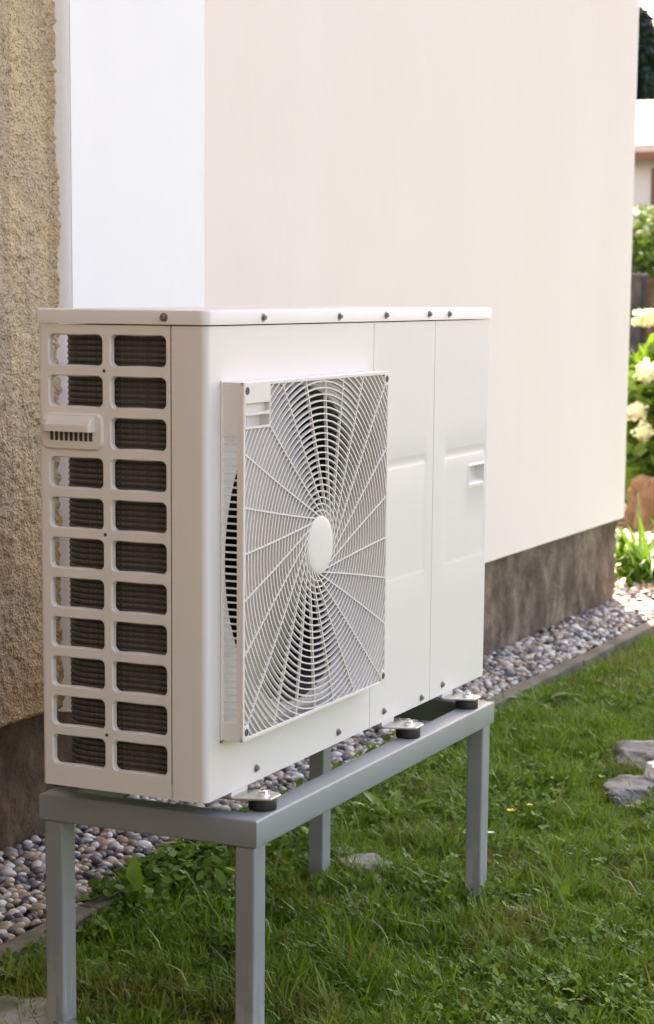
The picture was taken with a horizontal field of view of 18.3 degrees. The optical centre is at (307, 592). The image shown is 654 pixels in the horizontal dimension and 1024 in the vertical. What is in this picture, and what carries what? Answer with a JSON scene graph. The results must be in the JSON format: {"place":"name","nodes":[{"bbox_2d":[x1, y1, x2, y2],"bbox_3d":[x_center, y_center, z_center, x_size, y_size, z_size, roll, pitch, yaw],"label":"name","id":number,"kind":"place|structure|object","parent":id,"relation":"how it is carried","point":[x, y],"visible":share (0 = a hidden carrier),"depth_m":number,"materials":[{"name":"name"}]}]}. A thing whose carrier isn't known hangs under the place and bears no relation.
{"place":"outdoors","nodes":[
{"label":"outdoors","id":0,"kind":"place"},
{"bbox_2d":[0,460,653,1023],"bbox_3d":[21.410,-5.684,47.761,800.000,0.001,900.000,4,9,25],"label":"ground","id":1,"kind":"structure","parent":0,"point":[621,524],"depth_m":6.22,"materials":[{"name":"green plant"}]},
{"bbox_2d":[0,953,46,983],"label":"creeping weed","id":2,"kind":"object","parent":1,"relation":"on","point":[36,964],"visible":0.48,"depth_m":3.56,"materials":[{"name":"green plant"}]},
{"bbox_2d":[0,995,77,1023],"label":"stone","id":3,"kind":"object","parent":1,"relation":"on","point":[13,1015],"visible":0.63,"depth_m":3.31,"materials":[{"name":"grey stone"}]},
{"bbox_2d":[75,853,154,906],"bbox_3d":[-0.383,0.574,3.943,0.189,0.122,0.132,1,8,5],"label":"dock weed","id":4,"kind":"object","parent":1,"relation":"on","point":[133,873],"visible":0.37,"depth_m":3.96,"materials":[{"name":"green plant"}]},
{"bbox_2d":[210,864,266,878],"bbox_3d":[-0.138,0.572,4.156,0.160,0.066,0.146,1,8,5],"label":"leafy weed","id":5,"kind":"object","parent":1,"relation":"on","point":[222,870],"visible":0.09,"depth_m":4.12,"materials":[{"name":"green plant"}]},
{"bbox_2d":[87,721,428,916],"bbox_3d":[0.055,0.491,4.606,0.298,0.104,1.697,4,9,25],"label":"ground cover","id":6,"kind":"object","parent":1,"relation":"on","point":[178,852],"visible":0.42,"depth_m":4.08,"materials":[{"name":"green plant"}]},
{"bbox_2d":[39,699,493,1023],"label":"metal stand","id":7,"kind":"object","parent":1,"relation":"on","point":[320,794],"visible":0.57,"depth_m":3.25,"materials":[{"name":"grey paint"}]},
{"bbox_2d":[36,306,491,811],"bbox_3d":[-0.029,-0.116,3.577,0.405,0.765,1.199,4,9,25],"label":"heat pump","id":8,"kind":"object","parent":7,"relation":"on","point":[274,532],"visible":1,"depth_m":3.13,"materials":[{"name":"paint"}]},
{"bbox_2d":[0,0,638,850],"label":"house","id":9,"kind":"structure","parent":1,"relation":"on","point":[312,152],"depth_m":5.38,"materials":[{"name":"paint"}]},
{"bbox_2d":[0,673,653,1023],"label":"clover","id":10,"kind":"object","parent":1,"relation":"on","point":[562,1008],"visible":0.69,"depth_m":3.88,"materials":[{"name":"green plant"}]},
{"bbox_2d":[0,529,653,944],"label":"gravel strip","id":11,"kind":"object","parent":1,"relation":"on","point":[100,851],"visible":0.36,"depth_m":4.99,"materials":[{"name":"pebbles"},{"name":"stone"}]},
{"bbox_2d":[0,618,653,964],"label":"kerb","id":12,"kind":"structure","parent":1,"relation":"on","point":[17,943],"depth_m":6.07,"materials":[{"name":"concrete"}]},
{"bbox_2d":[330,846,356,858],"bbox_3d":[0.084,0.572,4.327,0.072,0.054,0.070,1,8,7],"label":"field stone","id":13,"kind":"object","parent":1,"relation":"on","point":[340,850],"visible":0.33,"depth_m":4.31,"materials":[{"name":"grey stone"}]},
{"bbox_2d":[335,853,394,873],"bbox_3d":[0.121,0.588,4.241,0.108,0.068,0.125,-4,10,-29],"label":"field stone","id":14,"kind":"object","parent":1,"relation":"on","point":[365,857],"visible":0.33,"depth_m":4.22,"materials":[{"name":"grey stone"}]},
{"bbox_2d":[346,789,431,815],"bbox_3d":[0.188,0.504,4.646,0.184,0.062,0.204,4,9,25],"label":"dandelion","id":15,"kind":"object","parent":1,"relation":"on","point":[396,797],"visible":0.63,"depth_m":4.69,"materials":[{"name":"green plant"}]},
{"bbox_2d":[510,690,582,707],"bbox_3d":[0.704,0.317,5.960,0.214,0.056,0.248,4,9,25],"label":"sorrel weed","id":16,"kind":"object","parent":1,"relation":"on","point":[559,694],"visible":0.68,"depth_m":5.95,"materials":[{"name":"green plant"}]},
{"bbox_2d":[533,872,583,906],"bbox_3d":[0.494,0.596,4.019,0.100,0.068,0.100,4,9,25],"label":"plantain","id":17,"kind":"object","parent":1,"relation":"on","point":[564,885],"visible":0.56,"depth_m":4.04,"materials":[{"name":"green plant"}]},
{"bbox_2d":[603,774,653,809],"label":"field stone","id":18,"kind":"object","parent":1,"relation":"on","point":[620,787],"visible":0.56,"depth_m":4.84,"materials":[{"name":"grey stone"}]},
{"bbox_2d":[644,761,653,780],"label":"pale stone","id":19,"kind":"object","parent":18,"relation":"on","point":[649,771],"visible":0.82,"depth_m":4.93,"materials":[{"name":"white stone"}]},
{"bbox_2d":[608,740,653,773],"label":"field stone","id":20,"kind":"object","parent":1,"relation":"on","point":[640,749],"visible":0.41,"depth_m":5.17,"materials":[{"name":"grey stone"}]},
{"bbox_2d":[614,496,653,590],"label":"daylily","id":21,"kind":"object","parent":1,"relation":"on","point":[633,561],"visible":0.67,"depth_m":8.45,"materials":[{"name":"green plant"}]},
{"bbox_2d":[624,308,653,504],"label":"hydrangea","id":22,"kind":"object","parent":1,"relation":"on","point":[640,435],"visible":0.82,"depth_m":11.06,"materials":[{"name":"green plant"}]},
{"bbox_2d":[629,274,648,354],"bbox_3d":[2.719,-1.991,17.130,0.230,1.390,0.220,4,9,25],"label":"gate post","id":23,"kind":"object","parent":1,"relation":"on","point":[637,301],"visible":0.23,"depth_m":16.96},
{"bbox_2d":[625,475,653,531],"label":"boulder","id":24,"kind":"object","parent":1,"relation":"on","point":[642,487],"visible":0.44,"depth_m":10.58,"materials":[{"name":"stone"}]},
{"bbox_2d":[631,200,653,277],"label":"shrub","id":25,"kind":"object","parent":1,"relation":"on","point":[642,251],"visible":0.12,"depth_m":18.61,"materials":[{"name":"green plant"}]},
{"bbox_2d":[636,5,653,100],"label":"conifer tree","id":26,"kind":"object","parent":1,"relation":"on","point":[645,78],"visible":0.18,"depth_m":40.36,"materials":[{"name":"green plant"}]},
{"bbox_2d":[637,812,653,823],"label":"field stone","id":27,"kind":"object","parent":1,"relation":"on","point":[642,818],"visible":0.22,"depth_m":4.67,"materials":[{"name":"grey stone"}]},
{"bbox_2d":[645,278,653,343],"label":"board fence","id":28,"kind":"object","parent":1,"relation":"on","point":[649,299],"visible":0.19,"depth_m":16.96,"materials":[{"name":"brown wood"}]},
{"bbox_2d":[633,100,653,273],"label":"neighbour house","id":29,"kind":"structure","parent":0,"point":[644,167],"depth_m":24.87,"materials":[{"name":"painted plaster"},{"name":"clay roof tile"}]},
{"bbox_2d":[649,168,653,271],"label":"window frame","id":30,"kind":"structure","parent":29,"relation":"in","point":[652,170],"depth_m":24.78,"materials":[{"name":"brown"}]},
{"bbox_2d":[639,0,653,21],"label":"sky","id":31,"kind":"structure","parent":0,"point":[646,4],"materials":[{"name":"white"}]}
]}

